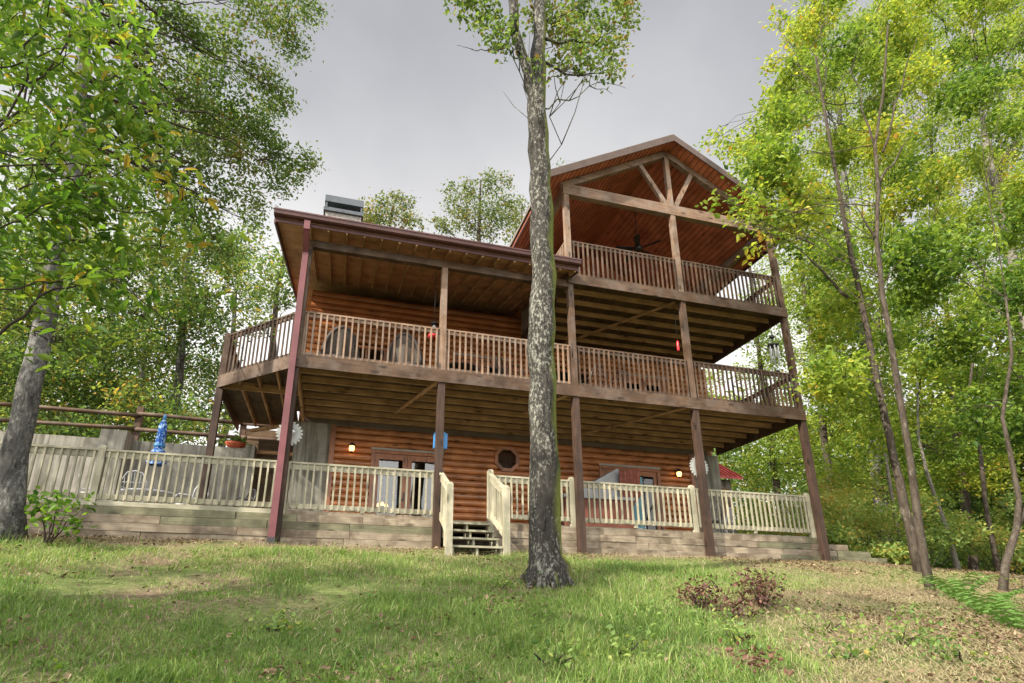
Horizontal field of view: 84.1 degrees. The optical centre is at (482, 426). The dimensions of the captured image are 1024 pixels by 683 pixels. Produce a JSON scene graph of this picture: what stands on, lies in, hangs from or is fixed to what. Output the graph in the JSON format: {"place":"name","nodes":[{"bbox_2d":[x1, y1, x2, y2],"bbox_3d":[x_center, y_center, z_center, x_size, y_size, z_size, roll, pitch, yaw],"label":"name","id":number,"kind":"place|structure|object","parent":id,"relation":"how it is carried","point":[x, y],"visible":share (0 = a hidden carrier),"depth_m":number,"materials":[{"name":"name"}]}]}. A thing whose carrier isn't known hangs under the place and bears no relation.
{"place":"outdoors","nodes":[
{"label":"outdoors","id":0,"kind":"place"},
{"bbox_2d":[358,345,386,360],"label":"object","id":1,"kind":"structure","parent":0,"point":[372,348],"depth_m":16.79,"materials":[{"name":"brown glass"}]},
{"bbox_2d":[449,361,478,370],"bbox_3d":[-0.595,-1.147,14.708,1.000,0.750,1.000,5,-19,-14],"label":"patio table","id":2,"kind":"object","parent":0,"point":[462,366],"visible":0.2,"depth_m":14.55,"materials":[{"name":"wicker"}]},
{"bbox_2d":[0,529,1023,682],"bbox_3d":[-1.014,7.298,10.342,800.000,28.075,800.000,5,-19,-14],"label":"ground","id":3,"kind":"structure","parent":0,"point":[136,589],"depth_m":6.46,"materials":[{"name":"green plant"}]},
{"bbox_2d":[0,111,64,429],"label":"maple tree","id":4,"kind":"object","parent":3,"relation":"on","point":[2,357],"visible":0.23,"depth_m":23.91,"materials":[{"name":"green plant"}]},
{"bbox_2d":[0,108,75,430],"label":"maple tree","id":5,"kind":"object","parent":3,"relation":"on","point":[4,411],"visible":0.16,"depth_m":28.35,"materials":[{"name":"green plant"}]},
{"bbox_2d":[24,485,97,545],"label":"shrub","id":6,"kind":"object","parent":3,"relation":"on","point":[33,498],"visible":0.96,"depth_m":8.98,"materials":[{"name":"green plant"}]},
{"bbox_2d":[0,4,129,226],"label":"oak tree","id":7,"kind":"object","parent":3,"relation":"on","point":[5,37],"visible":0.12,"depth_m":14.24,"materials":[{"name":"green plant"}]},
{"bbox_2d":[0,118,163,437],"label":"maple tree","id":8,"kind":"object","parent":3,"relation":"on","point":[58,378],"visible":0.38,"depth_m":23.26,"materials":[{"name":"green plant"}]},
{"bbox_2d":[0,0,251,372],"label":"hickory tree","id":9,"kind":"object","parent":3,"relation":"on","point":[52,201],"visible":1,"depth_m":5.62,"materials":[{"name":"green plant"}]},
{"bbox_2d":[36,93,217,437],"bbox_3d":[-20.623,-7.911,31.755,10.411,25.898,9.587,5,-19,-14],"label":"maple tree","id":10,"kind":"object","parent":3,"relation":"on","point":[152,223],"visible":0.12,"depth_m":31.46,"materials":[{"name":"green plant"}]},
{"bbox_2d":[57,172,203,431],"bbox_3d":[-22.927,-5.897,34.448,4.997,23.285,7.379,-17,-25,42],"label":"maple tree","id":11,"kind":"object","parent":3,"relation":"on","point":[140,375],"visible":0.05,"depth_m":37.17,"materials":[{"name":"green plant"}]},
{"bbox_2d":[0,428,294,508],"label":"concrete wall","id":12,"kind":"structure","parent":3,"relation":"on","point":[125,440],"depth_m":15.53,"materials":[{"name":"grey concrete"}]},
{"bbox_2d":[225,441,245,447],"bbox_3d":[-7.160,0.554,16.365,0.560,0.160,0.551,5,-19,-14],"label":"flower pot","id":13,"kind":"object","parent":12,"relation":"on","point":[238,444],"visible":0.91,"depth_m":16.19,"materials":[{"name":"ceramic"}]},
{"bbox_2d":[220,434,251,447],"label":"potted plant","id":14,"kind":"object","parent":13,"relation":"in","point":[236,438],"visible":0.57,"depth_m":16.36,"materials":[{"name":"green plant"}]},
{"bbox_2d":[0,402,294,447],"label":"rail fence","id":15,"kind":"object","parent":3,"relation":"on","point":[138,415],"visible":0.65,"depth_m":17.52,"materials":[{"name":"brown wood"}]},
{"bbox_2d":[0,0,334,543],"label":"oak tree","id":16,"kind":"object","parent":3,"relation":"on","point":[15,448],"visible":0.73,"depth_m":14.70,"materials":[{"name":"green plant"}]},
{"bbox_2d":[80,89,290,446],"bbox_3d":[-14.135,-6.544,26.592,8.512,20.405,11.504,12,-21,-31],"label":"maple tree","id":17,"kind":"object","parent":3,"relation":"on","point":[188,281],"visible":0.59,"depth_m":25.04,"materials":[{"name":"green plant"}]},
{"bbox_2d":[163,222,273,446],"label":"maple tree","id":18,"kind":"object","parent":3,"relation":"on","point":[208,357],"visible":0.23,"depth_m":32.78,"materials":[{"name":"green plant"}]},
{"bbox_2d":[232,244,295,357],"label":"oak tree","id":19,"kind":"object","parent":3,"relation":"on","point":[276,309],"visible":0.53,"depth_m":29.09,"materials":[{"name":"green plant"}]},
{"bbox_2d":[238,598,312,632],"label":"weed","id":20,"kind":"object","parent":3,"relation":"on","point":[277,625],"visible":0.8,"depth_m":5.30,"materials":[{"name":"green plant"}]},
{"bbox_2d":[358,187,426,231],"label":"oak tree","id":21,"kind":"object","parent":3,"relation":"on","point":[375,219],"visible":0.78,"depth_m":36.15,"materials":[{"name":"green plant"}]},
{"bbox_2d":[26,502,898,566],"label":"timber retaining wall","id":22,"kind":"structure","parent":3,"relation":"on","point":[167,523],"depth_m":11.75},
{"bbox_2d":[0,442,816,537],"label":"patio railing","id":23,"kind":"object","parent":22,"relation":"on","point":[102,453],"visible":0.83,"depth_m":11.91,"materials":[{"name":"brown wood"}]},
{"bbox_2d":[439,469,509,555],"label":"wooden steps","id":24,"kind":"structure","parent":3,"relation":"on","point":[498,503],"depth_m":11.61,"materials":[{"name":"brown wood"}]},
{"bbox_2d":[426,167,526,243],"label":"oak tree","id":25,"kind":"object","parent":3,"relation":"on","point":[479,227],"visible":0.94,"depth_m":39.23,"materials":[{"name":"green plant"}]},
{"bbox_2d":[465,565,540,588],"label":"weed","id":26,"kind":"object","parent":3,"relation":"on","point":[504,582],"visible":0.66,"depth_m":7.96,"materials":[{"name":"green plant"}]},
{"bbox_2d":[0,532,1023,682],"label":"fallen leaves","id":27,"kind":"object","parent":3,"relation":"on","point":[855,617],"visible":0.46,"depth_m":7.35,"materials":[{"name":"brown plant"}]},
{"bbox_2d":[0,318,1023,574],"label":"woods","id":28,"kind":"object","parent":3,"relation":"on","point":[978,510],"visible":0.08,"depth_m":36.72,"materials":[{"name":"green plant"}]},
{"bbox_2d":[0,539,1023,682],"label":"ground weeds","id":29,"kind":"object","parent":3,"relation":"on","point":[397,668],"visible":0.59,"depth_m":5.53,"materials":[{"name":"green plant"}]},
{"bbox_2d":[0,533,1023,682],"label":"straw","id":30,"kind":"object","parent":3,"relation":"on","point":[839,594],"visible":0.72,"depth_m":6.94,"materials":[{"name":"beige plant"}]},
{"bbox_2d":[197,134,831,561],"bbox_3d":[0.217,-1.283,19.999,15.760,12.676,13.368,5,-19,-14],"label":"log cabin","id":31,"kind":"object","parent":3,"relation":"on","point":[663,418],"visible":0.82,"depth_m":16.02,"materials":[{"name":"wood"}]},
{"bbox_2d":[276,422,302,445],"bbox_3d":[-4.074,0.131,11.925,0.560,0.560,0.063,5,-19,-14],"label":"flower ornament","id":32,"kind":"object","parent":31,"relation":"attached to","point":[297,435],"visible":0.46,"depth_m":11.96,"materials":[{"name":"white metal"}]},
{"bbox_2d":[319,325,359,357],"bbox_3d":[-3.477,-1.761,13.646,0.966,1.221,0.795,10,-20,-27],"label":"wicker chair","id":33,"kind":"object","parent":31,"relation":"on","point":[341,342],"visible":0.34,"depth_m":13.44,"materials":[{"name":"grey wicker"}]},
{"bbox_2d":[385,332,425,364],"bbox_3d":[-1.899,-1.638,13.994,0.966,1.221,0.795,-1,-18,5],"label":"wicker chair","id":34,"kind":"object","parent":31,"relation":"on","point":[403,348],"visible":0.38,"depth_m":13.80,"materials":[{"name":"grey wicker"}]},
{"bbox_2d":[367,447,443,514],"bbox_3d":[-2.159,1.838,15.829,2.070,2.425,0.240,5,-19,-14],"label":"french door","id":35,"kind":"structure","parent":31,"relation":"in","point":[377,453],"depth_m":15.92,"materials":[{"name":"brown wood"}]},
{"bbox_2d":[428,280,437,340],"bbox_3d":[-1.207,-3.057,14.229,0.300,1.880,0.292,5,-19,-14],"label":"hanging feeder","id":36,"kind":"object","parent":31,"relation":"hanging from","point":[434,323],"visible":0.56,"depth_m":14.02,"materials":[{"name":"red plastic"}]},
{"bbox_2d":[433,432,447,449],"bbox_3d":[-0.962,0.297,12.785,0.340,0.410,0.140,5,-19,-14],"label":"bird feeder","id":37,"kind":"object","parent":31,"relation":"attached to","point":[445,442],"visible":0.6,"depth_m":12.73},
{"bbox_2d":[452,353,512,374],"bbox_3d":[-0.029,-1.096,17.373,1.940,2.245,0.240,5,-19,-14],"label":"french door","id":38,"kind":"structure","parent":31,"relation":"in","point":[456,354],"depth_m":17.58,"materials":[{"name":"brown wood"}]},
{"bbox_2d":[478,357,502,373],"bbox_3d":[0.193,-1.301,14.630,0.598,0.988,0.584,-6,-19,20],"label":"patio chair","id":39,"kind":"object","parent":31,"relation":"on","point":[496,362],"visible":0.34,"depth_m":14.51,"materials":[{"name":"metal"}]},
{"bbox_2d":[494,446,519,471],"bbox_3d":[0.695,0.980,16.898,0.758,0.758,0.215,5,-19,-14],"label":"octagonal window","id":40,"kind":"structure","parent":31,"relation":"in","point":[506,460],"depth_m":16.91,"materials":[{"name":"brown wood"}]},
{"bbox_2d":[556,368,589,383],"bbox_3d":[2.822,-1.122,18.186,1.400,1.470,0.190,5,-19,-14],"label":"window","id":41,"kind":"structure","parent":31,"relation":"in","point":[561,370],"depth_m":18.32,"materials":[{"name":"brown glass"}]},
{"bbox_2d":[349,520,807,539],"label":"patio floor","id":42,"kind":"structure","parent":31,"relation":"attached to","point":[469,528],"depth_m":13.64,"materials":[{"name":"grey wood"}]},
{"bbox_2d":[119,470,152,502],"bbox_3d":[-7.667,1.498,12.487,0.584,0.988,0.598,5,-19,-14],"label":"patio chair","id":43,"kind":"object","parent":42,"relation":"on","point":[133,484],"visible":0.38,"depth_m":12.34,"materials":[{"name":"plastic"}]},
{"bbox_2d":[120,488,182,502],"bbox_3d":[-8.035,1.982,13.571,1.400,0.752,1.400,5,-19,-14],"label":"patio table","id":44,"kind":"object","parent":42,"relation":"on","point":[162,494],"visible":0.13,"depth_m":13.41,"materials":[{"name":"metal"}]},
{"bbox_2d":[146,415,167,502],"bbox_3d":[-8.029,1.010,13.886,0.445,2.770,0.445,14,-22,-35],"label":"patio umbrella","id":45,"kind":"object","parent":42,"relation":"on","point":[159,445],"visible":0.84,"depth_m":14.04,"materials":[{"name":"fabric"}]},
{"bbox_2d":[231,489,255,507],"bbox_3d":[-5.954,1.953,13.859,0.584,0.988,0.598,-15,-24,40],"label":"patio chair","id":46,"kind":"object","parent":42,"relation":"on","point":[246,498],"visible":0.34,"depth_m":14.02,"materials":[{"name":"metal"}]},
{"bbox_2d":[560,469,634,528],"bbox_3d":[2.786,2.123,15.551,2.000,1.790,1.950,5,-19,-14],"label":"hot tub","id":47,"kind":"object","parent":42,"relation":"on","point":[612,476],"visible":0.38,"depth_m":14.70,"materials":[{"name":"grey plastic"}]},
{"bbox_2d":[619,468,640,505],"bbox_3d":[3.934,1.606,15.119,0.620,1.080,0.175,5,-19,-14],"label":"hot tub cover","id":48,"kind":"object","parent":47,"relation":"on","point":[631,476],"visible":0.6,"depth_m":15.16,"materials":[{"name":"red fabric"}]},
{"bbox_2d":[641,476,647,528],"bbox_3d":[4.463,2.333,16.339,0.527,1.917,0.027,5,-19,-14],"label":"towel rack","id":49,"kind":"object","parent":42,"relation":"on","point":[644,502],"visible":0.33,"depth_m":16.44,"materials":[{"name":"metal"}]},
{"bbox_2d":[633,477,644,528],"bbox_3d":[4.464,2.161,16.398,0.420,1.539,0.124,5,-19,-14],"label":"towel","id":50,"kind":"object","parent":49,"relation":"hanging from","point":[640,512],"visible":0.23,"depth_m":16.30,"materials":[{"name":"blue fabric"}]},
{"bbox_2d":[701,499,723,532],"bbox_3d":[6.167,2.492,15.285,0.584,0.988,0.598,-5,-19,15],"label":"patio chair","id":51,"kind":"object","parent":42,"relation":"on","point":[717,521],"visible":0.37,"depth_m":15.12,"materials":[{"name":"metal"}]},
{"bbox_2d":[581,366,607,384],"bbox_3d":[3.003,-1.091,15.225,0.584,0.988,0.598,8,-20,-23],"label":"patio chair","id":52,"kind":"object","parent":31,"relation":"on","point":[597,375],"visible":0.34,"depth_m":15.10,"materials":[{"name":"metal"}]},
{"bbox_2d":[608,370,629,387],"bbox_3d":[3.736,-0.994,15.508,0.584,0.988,0.598,1,-18,-1],"label":"patio chair","id":53,"kind":"object","parent":31,"relation":"on","point":[627,379],"visible":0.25,"depth_m":15.34,"materials":[{"name":"wood"}]},
{"bbox_2d":[598,463,664,529],"bbox_3d":[4.590,2.417,17.533,2.140,2.455,0.240,5,-19,-14],"label":"french door","id":54,"kind":"structure","parent":31,"relation":"in","point":[651,475],"depth_m":17.72,"materials":[{"name":"brown wood"}]},
{"bbox_2d":[616,211,660,261],"bbox_3d":[5.189,-6.652,19.243,1.488,1.650,1.432,5,-19,-14],"label":"ceiling fan","id":55,"kind":"object","parent":31,"relation":"hanging from","point":[637,247],"visible":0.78,"depth_m":18.91,"materials":[{"name":"metal"}]},
{"bbox_2d":[618,373,667,392],"bbox_3d":[5.334,-0.625,18.723,1.840,2.245,0.240,5,-19,-14],"label":"french door","id":56,"kind":"structure","parent":31,"relation":"in","point":[622,374],"depth_m":18.96,"materials":[{"name":"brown wood"}]},
{"bbox_2d":[689,457,708,475],"bbox_3d":[5.472,1.008,14.316,0.560,0.560,0.063,5,-19,-14],"label":"flower ornament","id":57,"kind":"object","parent":31,"relation":"attached to","point":[692,463],"visible":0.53,"depth_m":14.31,"materials":[{"name":"white metal"}]},
{"bbox_2d":[767,322,780,371],"bbox_3d":[8.310,-2.332,16.215,0.300,1.640,0.300,5,-19,-14],"label":"wind chime","id":58,"kind":"object","parent":31,"relation":"hanging from","point":[775,346],"visible":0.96,"depth_m":16.14,"materials":[{"name":"metal"}]},
{"bbox_2d":[500,194,529,245],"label":"oak tree","id":59,"kind":"object","parent":3,"relation":"on","point":[522,207],"visible":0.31,"depth_m":45.09,"materials":[{"name":"green plant"}]},
{"bbox_2d":[443,0,648,591],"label":"oak tree","id":60,"kind":"object","parent":3,"relation":"on","point":[549,561],"visible":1,"depth_m":10.85,"materials":[{"name":"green plant"}]},
{"bbox_2d":[501,620,591,667],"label":"weed","id":61,"kind":"object","parent":3,"relation":"on","point":[576,658],"visible":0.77,"depth_m":4.61,"materials":[{"name":"green plant"}]},
{"bbox_2d":[591,615,665,661],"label":"weed","id":62,"kind":"object","parent":3,"relation":"on","point":[627,651],"visible":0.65,"depth_m":5.02,"materials":[{"name":"green plant"}]},
{"bbox_2d":[632,587,685,616],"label":"weed","id":63,"kind":"object","parent":3,"relation":"on","point":[665,603],"visible":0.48,"depth_m":6.97,"materials":[{"name":"green plant"}]},
{"bbox_2d":[664,570,737,609],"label":"wilted plant","id":64,"kind":"object","parent":3,"relation":"on","point":[698,591],"visible":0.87,"depth_m":7.30,"materials":[{"name":"brown plant"}]},
{"bbox_2d":[673,593,746,622],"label":"weed","id":65,"kind":"object","parent":3,"relation":"on","point":[730,614],"visible":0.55,"depth_m":6.73,"materials":[{"name":"green plant"}]},
{"bbox_2d":[698,583,761,618],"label":"wilted plant","id":66,"kind":"object","parent":3,"relation":"on","point":[739,609],"visible":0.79,"depth_m":6.99,"materials":[{"name":"brown plant"}]},
{"bbox_2d":[719,464,742,532],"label":"shed","id":67,"kind":"structure","parent":3,"relation":"on","point":[725,472],"depth_m":21.62,"materials":[{"name":"red metal"}]},
{"bbox_2d":[722,487,731,516],"bbox_3d":[9.162,2.837,21.467,0.520,1.100,0.028,5,-19,-14],"label":"door","id":68,"kind":"structure","parent":67,"relation":"in","point":[723,488],"depth_m":21.47,"materials":[{"name":"beige wood"}]},
{"bbox_2d":[695,607,773,648],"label":"weed","id":69,"kind":"object","parent":3,"relation":"on","point":[741,623],"visible":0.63,"depth_m":5.76,"materials":[{"name":"green plant"}]},
{"bbox_2d":[696,635,802,676],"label":"wilted plant","id":70,"kind":"object","parent":3,"relation":"on","point":[752,664],"visible":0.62,"depth_m":4.83,"materials":[{"name":"brown plant"}]},
{"bbox_2d":[716,561,801,608],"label":"wilted plant","id":71,"kind":"object","parent":3,"relation":"on","point":[760,597],"visible":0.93,"depth_m":7.63,"materials":[{"name":"brown plant"}]},
{"bbox_2d":[735,499,798,535],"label":"bush","id":72,"kind":"object","parent":3,"relation":"on","point":[763,517],"visible":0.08,"depth_m":23.91,"materials":[{"name":"green plant"}]},
{"bbox_2d":[731,482,814,535],"bbox_3d":[10.038,3.598,19.729,2.939,3.032,3.187,-4,-19,14],"label":"bush","id":73,"kind":"object","parent":3,"relation":"on","point":[773,519],"visible":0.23,"depth_m":19.70,"materials":[{"name":"green plant"}]},
{"bbox_2d":[718,79,861,519],"bbox_3d":[15.741,-5.660,29.563,8.214,27.123,8.728,5,-19,-14],"label":"maple tree","id":74,"kind":"object","parent":3,"relation":"on","point":[823,422],"visible":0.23,"depth_m":27.93,"materials":[{"name":"green plant"}]},
{"bbox_2d":[701,100,890,527],"bbox_3d":[17.935,-6.838,36.205,14.313,33.097,10.863,5,-19,-14],"label":"maple tree","id":75,"kind":"object","parent":3,"relation":"on","point":[760,362],"visible":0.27,"depth_m":33.27,"materials":[{"name":"green plant"}]},
{"bbox_2d":[694,25,936,591],"bbox_3d":[8.399,-3.562,13.759,6.616,15.103,2.825,5,-19,-14],"label":"maple tree","id":76,"kind":"object","parent":3,"relation":"on","point":[762,179],"visible":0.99,"depth_m":13.71,"materials":[{"name":"green plant"}]},
{"bbox_2d":[770,481,866,542],"bbox_3d":[10.762,3.192,17.651,2.276,2.743,4.118,-17,-25,42],"label":"bush","id":77,"kind":"object","parent":3,"relation":"on","point":[830,508],"visible":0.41,"depth_m":17.15,"materials":[{"name":"green plant"}]},
{"bbox_2d":[764,601,889,632],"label":"weed","id":78,"kind":"object","parent":3,"relation":"on","point":[842,618],"visible":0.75,"depth_m":6.54,"materials":[{"name":"green plant"}]},
{"bbox_2d":[768,483,888,540],"bbox_3d":[11.638,3.462,18.998,3.976,3.055,3.015,5,-19,-14],"label":"bush","id":79,"kind":"object","parent":3,"relation":"on","point":[862,532],"visible":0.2,"depth_m":18.76,"materials":[{"name":"green plant"}]},
{"bbox_2d":[693,0,967,573],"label":"maple tree","id":80,"kind":"object","parent":3,"relation":"on","point":[779,100],"visible":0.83,"depth_m":17.41,"materials":[{"name":"green plant"}]},
{"bbox_2d":[730,4,933,546],"bbox_3d":[13.704,-5.537,21.937,6.092,22.466,9.497,-1,-18,4],"label":"maple tree","id":81,"kind":"object","parent":3,"relation":"on","point":[875,75],"visible":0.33,"depth_m":21.77,"materials":[{"name":"green plant"}]},
{"bbox_2d":[816,523,872,553],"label":"bush","id":82,"kind":"object","parent":3,"relation":"on","point":[836,536],"visible":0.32,"depth_m":16.13,"materials":[{"name":"green plant"}]},
{"bbox_2d":[797,624,900,662],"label":"weed","id":83,"kind":"object","parent":3,"relation":"on","point":[853,652],"visible":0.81,"depth_m":5.50,"materials":[{"name":"green plant"}]},
{"bbox_2d":[801,467,904,548],"bbox_3d":[14.146,3.761,21.682,3.304,4.120,3.944,5,-19,-14],"label":"bush","id":84,"kind":"object","parent":3,"relation":"on","point":[837,483],"visible":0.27,"depth_m":21.32,"materials":[{"name":"green plant"}]},
{"bbox_2d":[820,484,904,547],"bbox_3d":[15.865,4.306,23.158,5.170,4.041,3.186,15,-23,-38],"label":"bush","id":85,"kind":"object","parent":3,"relation":"on","point":[867,509],"visible":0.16,"depth_m":23.32,"materials":[{"name":"green plant"}]},
{"bbox_2d":[866,538,934,566],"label":"bush","id":86,"kind":"object","parent":3,"relation":"on","point":[893,553],"visible":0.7,"depth_m":15.98,"materials":[{"name":"green plant"}]},
{"bbox_2d":[778,0,1023,543],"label":"maple tree","id":87,"kind":"object","parent":3,"relation":"on","point":[966,455],"visible":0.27,"depth_m":26.35,"materials":[{"name":"green plant"}]},
{"bbox_2d":[849,605,953,643],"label":"weed","id":88,"kind":"object","parent":3,"relation":"on","point":[903,635],"visible":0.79,"depth_m":6.11,"materials":[{"name":"green plant"}]},
{"bbox_2d":[786,0,1023,571],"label":"maple tree","id":89,"kind":"object","parent":3,"relation":"on","point":[963,484],"visible":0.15,"depth_m":30.57,"materials":[{"name":"green plant"}]},
{"bbox_2d":[857,149,973,570],"bbox_3d":[14.926,-2.438,18.386,3.972,14.581,4.405,5,-19,-14],"label":"maple tree","id":90,"kind":"object","parent":3,"relation":"on","point":[922,183],"visible":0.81,"depth_m":19.35,"materials":[{"name":"green plant"}]},
{"bbox_2d":[850,491,996,565],"bbox_3d":[13.783,3.526,17.995,3.508,2.569,3.213,5,-19,-14],"label":"bush","id":91,"kind":"object","parent":3,"relation":"on","point":[942,541],"visible":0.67,"depth_m":17.82,"materials":[{"name":"green plant"}]},
{"bbox_2d":[859,485,998,567],"bbox_3d":[15.215,3.822,19.902,4.136,3.189,3.594,5,-19,-14],"label":"bush","id":92,"kind":"object","parent":3,"relation":"on","point":[949,513],"visible":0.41,"depth_m":19.33,"materials":[{"name":"green plant"}]},
{"bbox_2d":[852,0,1023,502],"bbox_3d":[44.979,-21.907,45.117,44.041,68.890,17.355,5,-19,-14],"label":"maple tree","id":93,"kind":"object","parent":3,"relation":"on","point":[981,199],"visible":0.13,"depth_m":37.00,"materials":[{"name":"green plant"}]},
{"bbox_2d":[868,50,1023,592],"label":"maple tree","id":94,"kind":"object","parent":3,"relation":"on","point":[976,85],"visible":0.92,"depth_m":14.91,"materials":[{"name":"green plant"}]},
{"bbox_2d":[869,145,1023,570],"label":"maple tree","id":95,"kind":"object","parent":3,"relation":"on","point":[971,387],"visible":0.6,"depth_m":18.87,"materials":[{"name":"green plant"}]},
{"bbox_2d":[873,0,1023,337],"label":"tree","id":96,"kind":"object","parent":3,"relation":"on","point":[991,8],"visible":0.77,"depth_m":21.85,"materials":[{"name":"green plant"}]},
{"bbox_2d":[887,603,1013,664],"bbox_3d":[4.684,2.156,5.790,0.998,0.681,0.898,-2,-18,7],"label":"weed","id":97,"kind":"object","parent":3,"relation":"on","point":[946,656],"visible":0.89,"depth_m":5.64,"materials":[{"name":"green plant"}]},
{"bbox_2d":[908,572,1012,597],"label":"fern","id":98,"kind":"object","parent":3,"relation":"on","point":[951,582],"visible":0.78,"depth_m":9.31,"materials":[{"name":"green plant"}]},
{"bbox_2d":[916,586,1023,613],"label":"fern","id":99,"kind":"object","parent":3,"relation":"on","point":[1007,596],"visible":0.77,"depth_m":8.30,"materials":[{"name":"green plant"}]},
{"bbox_2d":[923,508,1023,574],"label":"bush","id":100,"kind":"object","parent":3,"relation":"on","point":[999,534],"visible":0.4,"depth_m":19.31,"materials":[{"name":"green plant"}]},
{"bbox_2d":[929,490,1023,570],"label":"bush","id":101,"kind":"object","parent":3,"relation":"on","point":[1010,499],"visible":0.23,"depth_m":21.02,"materials":[{"name":"green plant"}]},
{"bbox_2d":[956,598,1023,628],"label":"fern","id":102,"kind":"object","parent":3,"relation":"on","point":[1014,618],"visible":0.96,"depth_m":7.47,"materials":[{"name":"green plant"}]},
{"bbox_2d":[998,526,1023,574],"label":"bush","id":103,"kind":"object","parent":3,"relation":"on","point":[1021,564],"visible":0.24,"depth_m":21.96,"materials":[{"name":"green plant"}]},
{"bbox_2d":[1012,530,1023,563],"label":"bush","id":104,"kind":"object","parent":3,"relation":"on","point":[1017,555],"visible":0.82,"depth_m":17.09,"materials":[{"name":"green plant"}]},
{"bbox_2d":[0,0,1023,542],"label":"sky","id":105,"kind":"structure","parent":0,"point":[394,103],"materials":[{"name":"grey"}]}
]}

